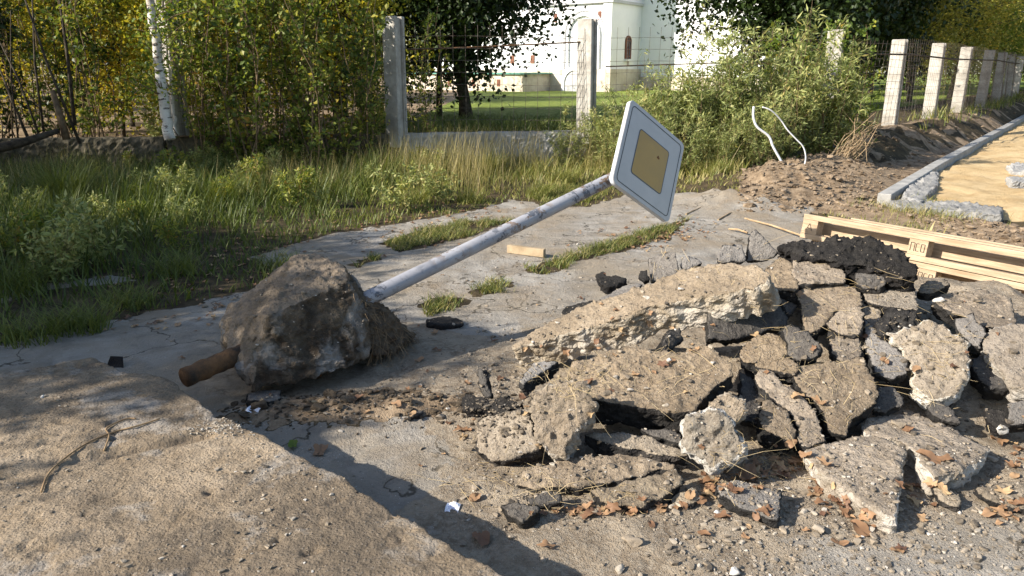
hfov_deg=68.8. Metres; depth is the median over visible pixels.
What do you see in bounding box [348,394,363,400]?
fallen leaf
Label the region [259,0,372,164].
sapling
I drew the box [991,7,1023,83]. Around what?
tall tree
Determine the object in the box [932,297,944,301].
stone
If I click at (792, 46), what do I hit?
willow shoots
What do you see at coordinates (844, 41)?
broadleaf shrub
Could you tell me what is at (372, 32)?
sapling
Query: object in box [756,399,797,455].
asphalt chunk
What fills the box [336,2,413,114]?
wild shrub
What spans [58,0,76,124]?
bare stem
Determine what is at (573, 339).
concrete slab
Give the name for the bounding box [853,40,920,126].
wire mesh
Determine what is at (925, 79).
wire mesh
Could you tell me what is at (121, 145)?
concrete plinth
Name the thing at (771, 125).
willow bush
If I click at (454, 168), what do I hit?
tall grass
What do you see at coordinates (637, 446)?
asphalt chunk
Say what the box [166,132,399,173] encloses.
concrete plinth
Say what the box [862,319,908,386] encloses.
asphalt chunk
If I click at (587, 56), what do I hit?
fence post
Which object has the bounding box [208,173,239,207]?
weed
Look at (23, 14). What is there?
tall tree
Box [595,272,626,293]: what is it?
asphalt lump
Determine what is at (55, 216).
weed
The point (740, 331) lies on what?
asphalt chunk
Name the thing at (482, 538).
fallen leaf
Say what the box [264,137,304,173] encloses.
weed
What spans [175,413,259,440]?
crushed gravel
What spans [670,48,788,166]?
willow bush
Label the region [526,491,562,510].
asphalt lump
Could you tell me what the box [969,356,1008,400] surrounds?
asphalt chunk
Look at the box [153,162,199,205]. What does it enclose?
weed
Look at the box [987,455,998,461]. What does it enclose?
stone
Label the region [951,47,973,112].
fence post
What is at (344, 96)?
dark tree
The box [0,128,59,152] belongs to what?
fallen branch
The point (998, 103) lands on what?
bank grass
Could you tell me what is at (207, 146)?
weed
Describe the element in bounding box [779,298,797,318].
asphalt chunk
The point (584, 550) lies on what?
ground
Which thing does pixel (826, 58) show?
willow shoots
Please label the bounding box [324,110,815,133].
undergrowth
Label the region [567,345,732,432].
asphalt chunk
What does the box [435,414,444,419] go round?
stone
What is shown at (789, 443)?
fallen leaf
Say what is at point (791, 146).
willow bush
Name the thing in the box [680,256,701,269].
asphalt chunk
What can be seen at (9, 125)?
sapling
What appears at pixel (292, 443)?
fallen leaf
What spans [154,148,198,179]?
weed
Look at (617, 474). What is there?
asphalt chunk
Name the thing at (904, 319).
asphalt chunk
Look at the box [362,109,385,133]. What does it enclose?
weed
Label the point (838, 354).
asphalt chunk
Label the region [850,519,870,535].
fallen leaf
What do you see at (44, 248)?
weed
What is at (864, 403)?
asphalt chunk
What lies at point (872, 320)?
asphalt chunk
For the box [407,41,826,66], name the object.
rusty rail
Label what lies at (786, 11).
dark tree
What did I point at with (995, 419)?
asphalt chunk
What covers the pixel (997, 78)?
fence post
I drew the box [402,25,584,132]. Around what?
wire mesh
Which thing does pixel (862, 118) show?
broadleaf shrub
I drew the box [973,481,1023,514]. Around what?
asphalt lump
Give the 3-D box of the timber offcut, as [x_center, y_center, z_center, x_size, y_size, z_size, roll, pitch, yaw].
[0.132,-0.347,6.957,0.385,0.075,0.050,9,18,28]
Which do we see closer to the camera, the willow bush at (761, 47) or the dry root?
the dry root
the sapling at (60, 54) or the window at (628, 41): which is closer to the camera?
the sapling at (60, 54)
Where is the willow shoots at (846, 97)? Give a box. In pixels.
[802,36,876,154]
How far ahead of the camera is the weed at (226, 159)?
11.09 m
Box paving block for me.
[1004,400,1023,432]
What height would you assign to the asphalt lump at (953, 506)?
0.077 m
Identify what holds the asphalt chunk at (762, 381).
on the ground at (584, 550)
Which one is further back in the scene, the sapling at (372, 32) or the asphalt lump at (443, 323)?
the sapling at (372, 32)
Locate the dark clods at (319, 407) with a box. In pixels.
[216,386,529,437]
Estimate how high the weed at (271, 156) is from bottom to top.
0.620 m
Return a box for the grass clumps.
[0,117,737,348]
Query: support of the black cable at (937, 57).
attached to the wire mesh at (891, 81)
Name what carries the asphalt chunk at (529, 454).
on the ground at (584, 550)
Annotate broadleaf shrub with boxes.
[738,17,825,157]
[793,51,855,155]
[814,16,876,109]
[831,69,881,157]
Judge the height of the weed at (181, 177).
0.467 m
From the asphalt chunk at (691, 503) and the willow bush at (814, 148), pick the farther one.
the willow bush at (814, 148)
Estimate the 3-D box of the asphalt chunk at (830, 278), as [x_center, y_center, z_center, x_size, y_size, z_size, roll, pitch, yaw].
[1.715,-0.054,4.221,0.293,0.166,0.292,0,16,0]
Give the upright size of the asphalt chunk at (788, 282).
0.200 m
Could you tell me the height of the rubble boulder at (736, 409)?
0.150 m
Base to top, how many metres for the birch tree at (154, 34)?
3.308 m
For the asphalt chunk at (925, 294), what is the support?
on the asphalt chunk at (989, 308)
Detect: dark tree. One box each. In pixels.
[197,0,412,116]
[347,0,586,117]
[651,0,916,96]
[802,0,982,96]
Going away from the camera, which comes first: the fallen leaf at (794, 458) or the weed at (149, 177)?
the fallen leaf at (794, 458)
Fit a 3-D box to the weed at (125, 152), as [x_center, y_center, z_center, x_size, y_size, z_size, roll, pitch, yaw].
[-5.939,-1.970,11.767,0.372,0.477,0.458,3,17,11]
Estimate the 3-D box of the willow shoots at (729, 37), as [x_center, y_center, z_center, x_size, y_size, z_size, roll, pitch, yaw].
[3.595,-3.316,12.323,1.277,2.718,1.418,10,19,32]
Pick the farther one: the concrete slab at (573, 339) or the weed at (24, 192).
the weed at (24, 192)
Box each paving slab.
[1005,162,1023,175]
[1005,176,1023,188]
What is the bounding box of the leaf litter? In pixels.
[76,180,1023,549]
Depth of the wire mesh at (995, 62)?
25.59 m
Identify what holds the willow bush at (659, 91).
on the ground at (584, 550)
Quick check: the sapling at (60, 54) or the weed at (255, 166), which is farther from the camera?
the sapling at (60, 54)
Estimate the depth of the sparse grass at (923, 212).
8.63 m
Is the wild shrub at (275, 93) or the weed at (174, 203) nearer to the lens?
the weed at (174, 203)
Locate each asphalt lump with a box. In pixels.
[245,389,281,406]
[407,408,422,421]
[426,316,463,329]
[500,502,540,528]
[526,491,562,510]
[562,300,592,316]
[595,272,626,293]
[930,486,961,511]
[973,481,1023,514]
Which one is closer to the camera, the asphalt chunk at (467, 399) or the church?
the asphalt chunk at (467, 399)
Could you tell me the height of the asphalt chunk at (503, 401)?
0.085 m
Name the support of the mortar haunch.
on the sand bed
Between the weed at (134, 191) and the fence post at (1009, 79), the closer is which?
the weed at (134, 191)
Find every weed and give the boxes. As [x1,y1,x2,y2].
[0,170,7,207]
[0,202,52,271]
[0,211,19,236]
[3,216,65,255]
[8,208,86,282]
[9,185,47,222]
[19,214,89,276]
[36,189,140,266]
[46,207,93,232]
[87,190,126,229]
[114,196,146,228]
[122,148,142,167]
[126,175,150,192]
[126,183,143,206]
[127,162,169,202]
[139,105,161,135]
[143,119,162,136]
[143,170,163,188]
[152,215,196,256]
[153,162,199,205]
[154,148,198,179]
[164,194,203,225]
[168,170,195,197]
[186,146,222,180]
[193,143,223,173]
[207,156,232,177]
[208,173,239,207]
[217,105,242,132]
[226,149,268,191]
[228,160,268,191]
[255,143,282,183]
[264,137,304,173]
[267,123,285,133]
[271,167,292,192]
[274,161,320,211]
[287,112,315,133]
[305,185,331,208]
[323,169,338,189]
[359,162,385,186]
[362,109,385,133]
[370,160,419,211]
[408,146,431,162]
[412,148,448,169]
[414,111,439,131]
[418,162,459,202]
[712,142,741,163]
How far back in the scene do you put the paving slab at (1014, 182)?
10.69 m
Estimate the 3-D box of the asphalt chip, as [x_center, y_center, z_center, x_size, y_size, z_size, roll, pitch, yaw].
[-2.302,0.429,4.348,0.110,0.050,0.065,0,16,0]
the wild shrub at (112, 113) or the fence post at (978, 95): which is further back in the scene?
the fence post at (978, 95)
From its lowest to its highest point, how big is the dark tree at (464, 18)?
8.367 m
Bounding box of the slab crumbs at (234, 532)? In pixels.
[0,374,356,575]
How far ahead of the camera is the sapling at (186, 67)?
11.29 m
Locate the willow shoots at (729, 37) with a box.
[694,0,771,134]
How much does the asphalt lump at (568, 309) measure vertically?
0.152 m
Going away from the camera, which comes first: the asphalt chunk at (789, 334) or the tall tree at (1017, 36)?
the asphalt chunk at (789, 334)
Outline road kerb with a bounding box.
[877,115,1023,204]
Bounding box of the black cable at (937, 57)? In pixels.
[849,53,1019,63]
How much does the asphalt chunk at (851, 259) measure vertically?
0.290 m
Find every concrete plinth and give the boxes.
[0,136,168,175]
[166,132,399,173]
[400,130,588,167]
[588,127,837,161]
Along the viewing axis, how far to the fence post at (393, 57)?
12.18 m
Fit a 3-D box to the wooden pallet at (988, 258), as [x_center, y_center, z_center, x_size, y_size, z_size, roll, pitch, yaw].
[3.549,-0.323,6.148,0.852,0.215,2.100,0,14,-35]
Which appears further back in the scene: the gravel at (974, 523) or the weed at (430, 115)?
the weed at (430, 115)
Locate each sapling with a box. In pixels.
[0,0,44,137]
[0,0,72,136]
[0,0,119,136]
[38,0,142,136]
[128,0,249,174]
[162,0,234,162]
[187,0,293,169]
[193,0,276,162]
[225,0,332,164]
[254,0,344,167]
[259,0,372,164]
[292,0,392,167]
[338,0,385,131]
[349,47,389,162]
[405,7,451,132]
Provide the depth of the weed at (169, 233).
6.80 m
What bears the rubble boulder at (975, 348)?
on the ground at (584, 550)
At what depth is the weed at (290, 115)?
13.21 m
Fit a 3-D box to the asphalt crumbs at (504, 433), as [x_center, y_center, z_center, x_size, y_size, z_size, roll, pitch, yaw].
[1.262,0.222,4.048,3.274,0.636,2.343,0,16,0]
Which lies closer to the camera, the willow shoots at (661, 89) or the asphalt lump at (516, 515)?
the asphalt lump at (516, 515)
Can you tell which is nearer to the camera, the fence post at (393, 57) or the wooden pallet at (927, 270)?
the wooden pallet at (927, 270)
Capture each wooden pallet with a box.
[800,214,1023,282]
[811,240,1023,293]
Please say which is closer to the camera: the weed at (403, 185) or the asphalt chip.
the asphalt chip
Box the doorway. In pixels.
[561,67,576,90]
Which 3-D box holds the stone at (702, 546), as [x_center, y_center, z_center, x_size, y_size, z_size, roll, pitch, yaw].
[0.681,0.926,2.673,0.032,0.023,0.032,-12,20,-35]
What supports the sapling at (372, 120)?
on the ground at (584, 550)
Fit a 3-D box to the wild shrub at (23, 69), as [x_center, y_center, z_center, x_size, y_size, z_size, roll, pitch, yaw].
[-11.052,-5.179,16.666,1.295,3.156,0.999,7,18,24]
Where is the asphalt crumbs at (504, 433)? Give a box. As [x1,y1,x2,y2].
[445,267,1023,479]
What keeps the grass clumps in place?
on the ground at (584, 550)
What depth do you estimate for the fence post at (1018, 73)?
34.04 m
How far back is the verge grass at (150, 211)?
8.63 m
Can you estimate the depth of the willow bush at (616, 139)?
11.73 m
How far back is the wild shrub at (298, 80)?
19.12 m
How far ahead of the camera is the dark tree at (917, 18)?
24.55 m
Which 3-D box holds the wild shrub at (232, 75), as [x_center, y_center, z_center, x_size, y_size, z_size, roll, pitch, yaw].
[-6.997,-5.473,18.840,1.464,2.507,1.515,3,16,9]
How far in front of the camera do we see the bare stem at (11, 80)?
11.48 m
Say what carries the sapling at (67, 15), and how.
on the ground at (584, 550)
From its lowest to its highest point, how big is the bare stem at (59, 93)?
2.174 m
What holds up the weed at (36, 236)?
on the ground at (584, 550)
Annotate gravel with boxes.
[164,215,1023,575]
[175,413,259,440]
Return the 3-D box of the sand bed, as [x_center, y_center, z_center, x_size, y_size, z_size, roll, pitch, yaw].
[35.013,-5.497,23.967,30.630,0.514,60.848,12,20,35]
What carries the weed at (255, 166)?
on the ground at (584, 550)
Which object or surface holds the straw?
on the concrete path
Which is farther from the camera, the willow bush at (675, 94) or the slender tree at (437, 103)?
the slender tree at (437, 103)
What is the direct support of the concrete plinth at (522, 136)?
on the ground at (584, 550)
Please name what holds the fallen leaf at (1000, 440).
on the ground at (584, 550)
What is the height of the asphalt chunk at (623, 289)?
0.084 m
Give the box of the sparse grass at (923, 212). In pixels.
[838,188,1021,230]
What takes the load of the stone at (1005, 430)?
on the asphalt chunk at (995, 419)
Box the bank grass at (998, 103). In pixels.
[855,91,1023,135]
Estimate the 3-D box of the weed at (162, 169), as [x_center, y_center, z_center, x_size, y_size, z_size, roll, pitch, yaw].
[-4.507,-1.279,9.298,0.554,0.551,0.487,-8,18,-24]
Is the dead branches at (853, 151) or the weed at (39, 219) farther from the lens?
the dead branches at (853, 151)
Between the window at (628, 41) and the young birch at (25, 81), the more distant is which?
the window at (628, 41)
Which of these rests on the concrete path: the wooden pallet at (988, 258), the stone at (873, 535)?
the stone at (873, 535)
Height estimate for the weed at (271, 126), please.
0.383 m
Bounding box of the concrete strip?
[887,199,1003,221]
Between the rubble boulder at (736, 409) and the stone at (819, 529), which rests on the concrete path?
the stone at (819, 529)
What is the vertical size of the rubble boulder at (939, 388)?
0.408 m
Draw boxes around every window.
[530,55,534,62]
[624,36,632,61]
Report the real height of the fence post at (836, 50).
2.070 m
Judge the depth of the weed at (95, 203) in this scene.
7.77 m
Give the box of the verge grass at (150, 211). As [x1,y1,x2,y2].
[0,140,946,341]
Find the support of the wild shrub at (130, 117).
on the ground at (584, 550)
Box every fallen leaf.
[288,439,297,447]
[313,443,327,454]
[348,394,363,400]
[469,492,480,500]
[472,530,489,545]
[536,539,554,548]
[698,475,714,482]
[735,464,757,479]
[784,439,796,447]
[788,455,802,462]
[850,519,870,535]
[889,546,904,552]
[915,449,940,464]
[990,435,1008,445]
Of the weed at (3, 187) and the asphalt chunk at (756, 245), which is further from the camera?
the weed at (3, 187)
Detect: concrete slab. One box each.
[0,357,502,575]
[512,263,781,366]
[803,436,906,533]
[860,409,990,496]
[979,323,1023,402]
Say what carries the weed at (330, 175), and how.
on the ground at (584, 550)
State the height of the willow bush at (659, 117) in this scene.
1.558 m
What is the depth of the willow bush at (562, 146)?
12.67 m
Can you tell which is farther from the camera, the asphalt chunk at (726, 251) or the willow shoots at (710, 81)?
the willow shoots at (710, 81)
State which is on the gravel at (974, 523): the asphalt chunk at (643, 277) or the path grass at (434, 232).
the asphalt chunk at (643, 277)
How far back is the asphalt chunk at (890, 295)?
3.98 m
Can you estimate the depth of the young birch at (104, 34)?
13.45 m
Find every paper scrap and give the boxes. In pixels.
[246,405,260,412]
[445,502,460,511]
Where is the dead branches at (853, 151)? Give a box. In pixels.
[820,108,893,160]
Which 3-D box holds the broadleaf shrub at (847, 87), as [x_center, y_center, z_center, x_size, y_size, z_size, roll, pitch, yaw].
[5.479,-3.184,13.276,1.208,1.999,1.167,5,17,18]
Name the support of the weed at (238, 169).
on the ground at (584, 550)
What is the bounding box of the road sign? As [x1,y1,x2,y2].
[178,100,683,391]
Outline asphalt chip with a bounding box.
[107,356,123,367]
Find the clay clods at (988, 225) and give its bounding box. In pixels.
[736,106,1023,246]
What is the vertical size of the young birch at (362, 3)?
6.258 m
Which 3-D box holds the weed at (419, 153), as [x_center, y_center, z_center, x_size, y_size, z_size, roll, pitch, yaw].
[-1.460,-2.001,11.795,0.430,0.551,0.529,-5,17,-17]
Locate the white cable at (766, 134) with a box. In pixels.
[752,106,805,163]
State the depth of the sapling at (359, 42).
12.65 m
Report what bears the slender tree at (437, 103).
on the ground at (584, 550)
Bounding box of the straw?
[411,235,992,519]
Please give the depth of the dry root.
2.80 m
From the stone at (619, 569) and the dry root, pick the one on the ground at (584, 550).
the stone at (619, 569)
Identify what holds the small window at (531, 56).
in the church
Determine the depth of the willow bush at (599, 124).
12.19 m
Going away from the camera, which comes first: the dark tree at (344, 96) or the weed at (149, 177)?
the weed at (149, 177)
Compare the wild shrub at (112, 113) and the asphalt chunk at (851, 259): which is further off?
the wild shrub at (112, 113)
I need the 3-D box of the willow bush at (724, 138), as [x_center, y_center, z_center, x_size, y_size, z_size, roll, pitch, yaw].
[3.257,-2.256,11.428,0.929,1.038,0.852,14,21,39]
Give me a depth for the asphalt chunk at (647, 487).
2.94 m
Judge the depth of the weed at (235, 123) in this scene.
14.22 m
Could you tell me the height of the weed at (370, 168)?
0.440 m
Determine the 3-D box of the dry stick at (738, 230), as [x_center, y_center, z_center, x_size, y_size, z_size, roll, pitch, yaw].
[2.404,-0.613,7.942,0.025,0.036,0.259,-10,19,-30]
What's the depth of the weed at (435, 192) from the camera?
9.58 m
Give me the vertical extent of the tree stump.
0.719 m
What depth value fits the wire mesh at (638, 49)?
12.90 m
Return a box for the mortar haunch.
[901,171,939,202]
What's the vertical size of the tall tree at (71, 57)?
9.340 m
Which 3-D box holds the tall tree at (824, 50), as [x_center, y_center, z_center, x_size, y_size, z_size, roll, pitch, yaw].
[15.558,-13.153,34.819,6.297,8.357,6.473,7,18,24]
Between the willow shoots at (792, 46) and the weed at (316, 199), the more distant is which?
the willow shoots at (792, 46)
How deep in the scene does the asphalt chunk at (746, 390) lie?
3.51 m
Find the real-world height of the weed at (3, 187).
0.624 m
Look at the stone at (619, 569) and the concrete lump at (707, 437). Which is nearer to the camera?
the stone at (619, 569)
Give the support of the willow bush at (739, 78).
on the ground at (584, 550)
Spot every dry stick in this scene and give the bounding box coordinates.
[728,228,747,233]
[744,218,799,235]
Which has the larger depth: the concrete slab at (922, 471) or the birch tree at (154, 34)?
the birch tree at (154, 34)
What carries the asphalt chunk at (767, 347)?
on the ground at (584, 550)
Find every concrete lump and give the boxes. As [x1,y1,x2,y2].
[679,406,747,475]
[854,273,886,294]
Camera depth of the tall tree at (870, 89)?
38.18 m
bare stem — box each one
[0,42,38,132]
[0,69,28,136]
[10,10,18,137]
[24,0,81,143]
[31,0,44,131]
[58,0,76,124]
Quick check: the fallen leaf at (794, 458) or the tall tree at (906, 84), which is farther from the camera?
the tall tree at (906, 84)
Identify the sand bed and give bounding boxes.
[881,109,1023,220]
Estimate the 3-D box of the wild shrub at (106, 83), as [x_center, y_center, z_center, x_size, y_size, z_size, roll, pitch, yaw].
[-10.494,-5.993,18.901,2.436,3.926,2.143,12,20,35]
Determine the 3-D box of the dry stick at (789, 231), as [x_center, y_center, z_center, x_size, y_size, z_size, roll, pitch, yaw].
[2.835,-0.678,8.167,0.023,0.036,0.996,-5,17,-16]
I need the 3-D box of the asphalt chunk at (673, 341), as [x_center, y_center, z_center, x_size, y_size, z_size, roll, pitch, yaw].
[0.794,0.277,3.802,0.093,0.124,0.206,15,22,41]
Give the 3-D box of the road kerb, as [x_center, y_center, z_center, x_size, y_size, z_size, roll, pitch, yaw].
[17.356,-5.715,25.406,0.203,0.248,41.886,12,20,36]
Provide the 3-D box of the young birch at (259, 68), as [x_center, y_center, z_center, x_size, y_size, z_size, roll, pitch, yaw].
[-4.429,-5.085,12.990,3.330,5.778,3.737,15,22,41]
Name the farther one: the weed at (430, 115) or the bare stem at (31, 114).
the weed at (430, 115)
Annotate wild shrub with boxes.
[1,15,42,125]
[50,0,205,126]
[52,7,115,131]
[70,3,133,118]
[110,23,191,121]
[149,32,212,119]
[194,6,327,123]
[198,39,258,110]
[258,17,348,115]
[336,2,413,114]
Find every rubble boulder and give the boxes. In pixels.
[528,380,598,462]
[708,392,747,423]
[886,320,970,409]
[953,313,986,357]
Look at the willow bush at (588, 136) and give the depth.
12.58 m
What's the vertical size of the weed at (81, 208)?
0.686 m
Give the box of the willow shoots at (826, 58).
[757,0,854,156]
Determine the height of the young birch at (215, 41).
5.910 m
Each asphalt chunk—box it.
[461,394,510,417]
[474,408,543,465]
[477,369,493,398]
[494,393,523,410]
[517,454,676,495]
[519,361,558,395]
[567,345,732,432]
[585,432,688,467]
[590,469,684,511]
[599,283,641,299]
[638,270,649,284]
[640,428,681,448]
[648,252,678,283]
[656,328,683,351]
[669,488,701,508]
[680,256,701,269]
[704,306,788,345]
[715,480,781,527]
[717,244,746,264]
[737,372,761,427]
[739,333,799,384]
[746,230,777,262]
[753,369,825,454]
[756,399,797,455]
[765,257,798,304]
[777,234,918,291]
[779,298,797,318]
[780,324,822,365]
[791,260,846,289]
[792,356,878,442]
[797,284,863,340]
[825,305,864,338]
[828,336,862,362]
[858,291,881,326]
[861,289,918,317]
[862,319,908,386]
[872,386,904,416]
[874,307,920,342]
[916,279,949,300]
[926,401,960,427]
[931,289,1016,332]
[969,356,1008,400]
[982,408,1010,435]
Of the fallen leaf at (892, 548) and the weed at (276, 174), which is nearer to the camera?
the fallen leaf at (892, 548)
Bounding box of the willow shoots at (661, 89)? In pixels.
[633,48,688,124]
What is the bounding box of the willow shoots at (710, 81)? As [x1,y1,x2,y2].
[678,25,741,165]
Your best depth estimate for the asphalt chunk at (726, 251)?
4.44 m
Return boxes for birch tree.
[107,0,204,140]
[119,0,211,135]
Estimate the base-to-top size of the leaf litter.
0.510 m
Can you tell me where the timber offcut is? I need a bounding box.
[507,244,545,256]
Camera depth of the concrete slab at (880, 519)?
3.01 m
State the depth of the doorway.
45.68 m
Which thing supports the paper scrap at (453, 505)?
on the ground at (584, 550)
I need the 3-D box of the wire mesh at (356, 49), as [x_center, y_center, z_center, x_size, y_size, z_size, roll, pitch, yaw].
[-3.725,-3.253,11.811,3.330,1.673,0.067,-3,17,-12]
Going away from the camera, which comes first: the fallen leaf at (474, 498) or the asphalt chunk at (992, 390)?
the fallen leaf at (474, 498)
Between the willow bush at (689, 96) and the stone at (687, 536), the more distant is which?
the willow bush at (689, 96)
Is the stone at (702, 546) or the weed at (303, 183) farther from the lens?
the weed at (303, 183)
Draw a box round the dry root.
[40,417,159,492]
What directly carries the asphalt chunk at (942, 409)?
on the concrete slab at (922, 471)
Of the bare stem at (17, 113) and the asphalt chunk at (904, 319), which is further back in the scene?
the bare stem at (17, 113)
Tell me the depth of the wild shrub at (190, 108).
17.99 m
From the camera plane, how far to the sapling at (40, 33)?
12.01 m
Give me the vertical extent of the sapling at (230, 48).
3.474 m
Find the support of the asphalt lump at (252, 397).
on the ground at (584, 550)
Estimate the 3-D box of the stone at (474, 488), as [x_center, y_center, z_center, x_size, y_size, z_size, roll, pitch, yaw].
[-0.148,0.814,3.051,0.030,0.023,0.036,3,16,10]
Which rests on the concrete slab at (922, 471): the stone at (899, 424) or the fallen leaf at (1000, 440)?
the stone at (899, 424)
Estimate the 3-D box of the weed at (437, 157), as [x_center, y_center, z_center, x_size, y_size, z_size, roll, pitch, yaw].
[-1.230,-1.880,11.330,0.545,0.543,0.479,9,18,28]
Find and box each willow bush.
[542,119,587,166]
[561,101,623,167]
[587,85,659,171]
[608,77,687,137]
[608,117,622,151]
[635,65,735,166]
[652,65,755,163]
[663,105,714,175]
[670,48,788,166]
[683,56,787,166]
[693,107,758,170]
[698,21,828,159]
[719,46,828,161]
[725,91,801,165]
[757,39,870,157]
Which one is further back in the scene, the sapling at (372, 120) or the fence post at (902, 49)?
the fence post at (902, 49)
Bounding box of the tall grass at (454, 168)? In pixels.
[0,118,760,203]
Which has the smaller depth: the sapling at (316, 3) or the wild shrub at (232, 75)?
the sapling at (316, 3)
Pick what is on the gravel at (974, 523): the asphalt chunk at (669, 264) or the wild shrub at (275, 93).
the asphalt chunk at (669, 264)
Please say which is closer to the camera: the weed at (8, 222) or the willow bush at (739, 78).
the weed at (8, 222)
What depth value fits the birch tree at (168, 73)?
10.91 m
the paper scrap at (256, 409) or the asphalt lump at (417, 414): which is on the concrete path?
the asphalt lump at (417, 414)
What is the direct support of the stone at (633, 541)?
on the ground at (584, 550)
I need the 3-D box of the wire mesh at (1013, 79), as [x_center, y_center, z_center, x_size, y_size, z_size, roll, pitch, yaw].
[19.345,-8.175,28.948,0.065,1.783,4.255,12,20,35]
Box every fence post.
[154,0,189,135]
[382,16,407,147]
[576,18,597,143]
[823,29,844,131]
[881,39,908,125]
[922,43,946,118]
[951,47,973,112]
[974,50,994,106]
[991,52,1007,101]
[1002,55,1014,98]
[1011,56,1023,96]
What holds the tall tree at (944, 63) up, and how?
on the ground at (584, 550)
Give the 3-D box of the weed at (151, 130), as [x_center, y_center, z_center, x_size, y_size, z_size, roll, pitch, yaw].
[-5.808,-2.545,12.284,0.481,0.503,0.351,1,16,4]
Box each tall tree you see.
[0,0,75,101]
[17,3,144,102]
[380,12,423,87]
[812,28,871,82]
[818,45,887,92]
[856,0,1006,101]
[881,37,954,88]
[882,1,992,90]
[909,0,1023,98]
[944,0,1023,94]
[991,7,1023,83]
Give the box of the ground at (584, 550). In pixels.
[0,74,1023,575]
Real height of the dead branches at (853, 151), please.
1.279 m
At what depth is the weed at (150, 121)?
13.40 m
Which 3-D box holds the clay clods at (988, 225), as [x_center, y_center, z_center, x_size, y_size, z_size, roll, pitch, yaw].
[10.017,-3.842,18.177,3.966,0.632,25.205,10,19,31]
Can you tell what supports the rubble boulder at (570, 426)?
on the ground at (584, 550)
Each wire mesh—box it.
[162,25,384,136]
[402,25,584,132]
[604,27,835,127]
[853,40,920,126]
[901,39,947,123]
[942,43,975,113]
[966,48,997,108]
[989,50,1011,103]
[1003,52,1020,101]
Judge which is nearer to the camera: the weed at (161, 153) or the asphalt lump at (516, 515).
the asphalt lump at (516, 515)
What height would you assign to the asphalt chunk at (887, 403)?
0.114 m
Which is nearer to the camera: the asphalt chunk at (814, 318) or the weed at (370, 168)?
the asphalt chunk at (814, 318)
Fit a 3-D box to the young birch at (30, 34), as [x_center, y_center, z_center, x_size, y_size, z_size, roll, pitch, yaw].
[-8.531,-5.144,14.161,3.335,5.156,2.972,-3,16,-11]
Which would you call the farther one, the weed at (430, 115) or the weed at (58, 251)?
the weed at (430, 115)
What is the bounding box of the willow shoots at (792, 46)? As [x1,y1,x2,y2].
[720,4,817,161]
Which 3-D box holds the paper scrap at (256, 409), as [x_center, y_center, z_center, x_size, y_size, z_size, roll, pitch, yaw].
[-1.273,0.596,3.693,0.068,0.014,0.064,2,31,8]
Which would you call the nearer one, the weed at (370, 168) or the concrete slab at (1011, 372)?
the concrete slab at (1011, 372)
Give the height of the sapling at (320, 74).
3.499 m
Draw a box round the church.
[406,0,824,91]
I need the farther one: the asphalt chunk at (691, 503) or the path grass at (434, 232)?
the path grass at (434, 232)
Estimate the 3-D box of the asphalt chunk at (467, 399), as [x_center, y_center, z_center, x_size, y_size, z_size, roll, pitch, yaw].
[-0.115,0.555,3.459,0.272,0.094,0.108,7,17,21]
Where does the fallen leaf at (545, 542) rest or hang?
on the ground at (584, 550)
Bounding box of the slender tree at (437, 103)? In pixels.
[436,54,441,114]
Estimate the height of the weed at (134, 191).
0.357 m
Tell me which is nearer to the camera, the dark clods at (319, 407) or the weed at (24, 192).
the dark clods at (319, 407)
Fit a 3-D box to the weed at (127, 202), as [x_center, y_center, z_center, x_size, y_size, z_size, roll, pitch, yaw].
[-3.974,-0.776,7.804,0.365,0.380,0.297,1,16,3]
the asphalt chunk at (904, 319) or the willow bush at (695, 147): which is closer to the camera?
the asphalt chunk at (904, 319)
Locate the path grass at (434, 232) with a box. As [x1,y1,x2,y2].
[351,178,689,316]
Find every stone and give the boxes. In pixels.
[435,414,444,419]
[472,484,478,490]
[615,563,623,574]
[621,535,642,547]
[682,534,691,538]
[697,543,708,548]
[729,566,739,575]
[812,524,824,534]
[869,532,877,538]
[891,420,905,427]
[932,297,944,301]
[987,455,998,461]
[996,425,1008,434]
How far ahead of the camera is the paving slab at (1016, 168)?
12.06 m
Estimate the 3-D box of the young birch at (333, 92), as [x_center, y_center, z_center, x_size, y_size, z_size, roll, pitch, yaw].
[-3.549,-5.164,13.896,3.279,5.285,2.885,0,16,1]
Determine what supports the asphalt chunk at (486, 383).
on the ground at (584, 550)
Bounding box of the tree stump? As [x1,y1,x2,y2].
[50,90,70,139]
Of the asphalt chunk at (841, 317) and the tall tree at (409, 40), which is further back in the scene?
the tall tree at (409, 40)
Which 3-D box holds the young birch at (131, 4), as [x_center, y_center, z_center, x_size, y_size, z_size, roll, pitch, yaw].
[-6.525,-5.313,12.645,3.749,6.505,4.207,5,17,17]
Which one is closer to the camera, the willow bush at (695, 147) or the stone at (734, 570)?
the stone at (734, 570)
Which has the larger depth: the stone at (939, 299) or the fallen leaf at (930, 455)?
the stone at (939, 299)
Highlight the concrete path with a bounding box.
[0,187,1023,575]
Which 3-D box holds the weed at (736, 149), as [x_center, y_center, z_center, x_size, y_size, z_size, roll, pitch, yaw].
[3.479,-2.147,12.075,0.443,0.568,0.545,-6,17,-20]
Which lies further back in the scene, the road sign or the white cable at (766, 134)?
the white cable at (766, 134)
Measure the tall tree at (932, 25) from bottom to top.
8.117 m
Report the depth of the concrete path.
5.07 m
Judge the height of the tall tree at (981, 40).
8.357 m
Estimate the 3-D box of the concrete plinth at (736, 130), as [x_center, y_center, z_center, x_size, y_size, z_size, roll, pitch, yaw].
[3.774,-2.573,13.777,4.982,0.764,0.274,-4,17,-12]
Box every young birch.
[0,0,48,130]
[0,0,140,132]
[19,0,199,136]
[23,0,234,136]
[136,1,286,135]
[139,0,341,135]
[234,0,396,132]
[250,0,456,131]

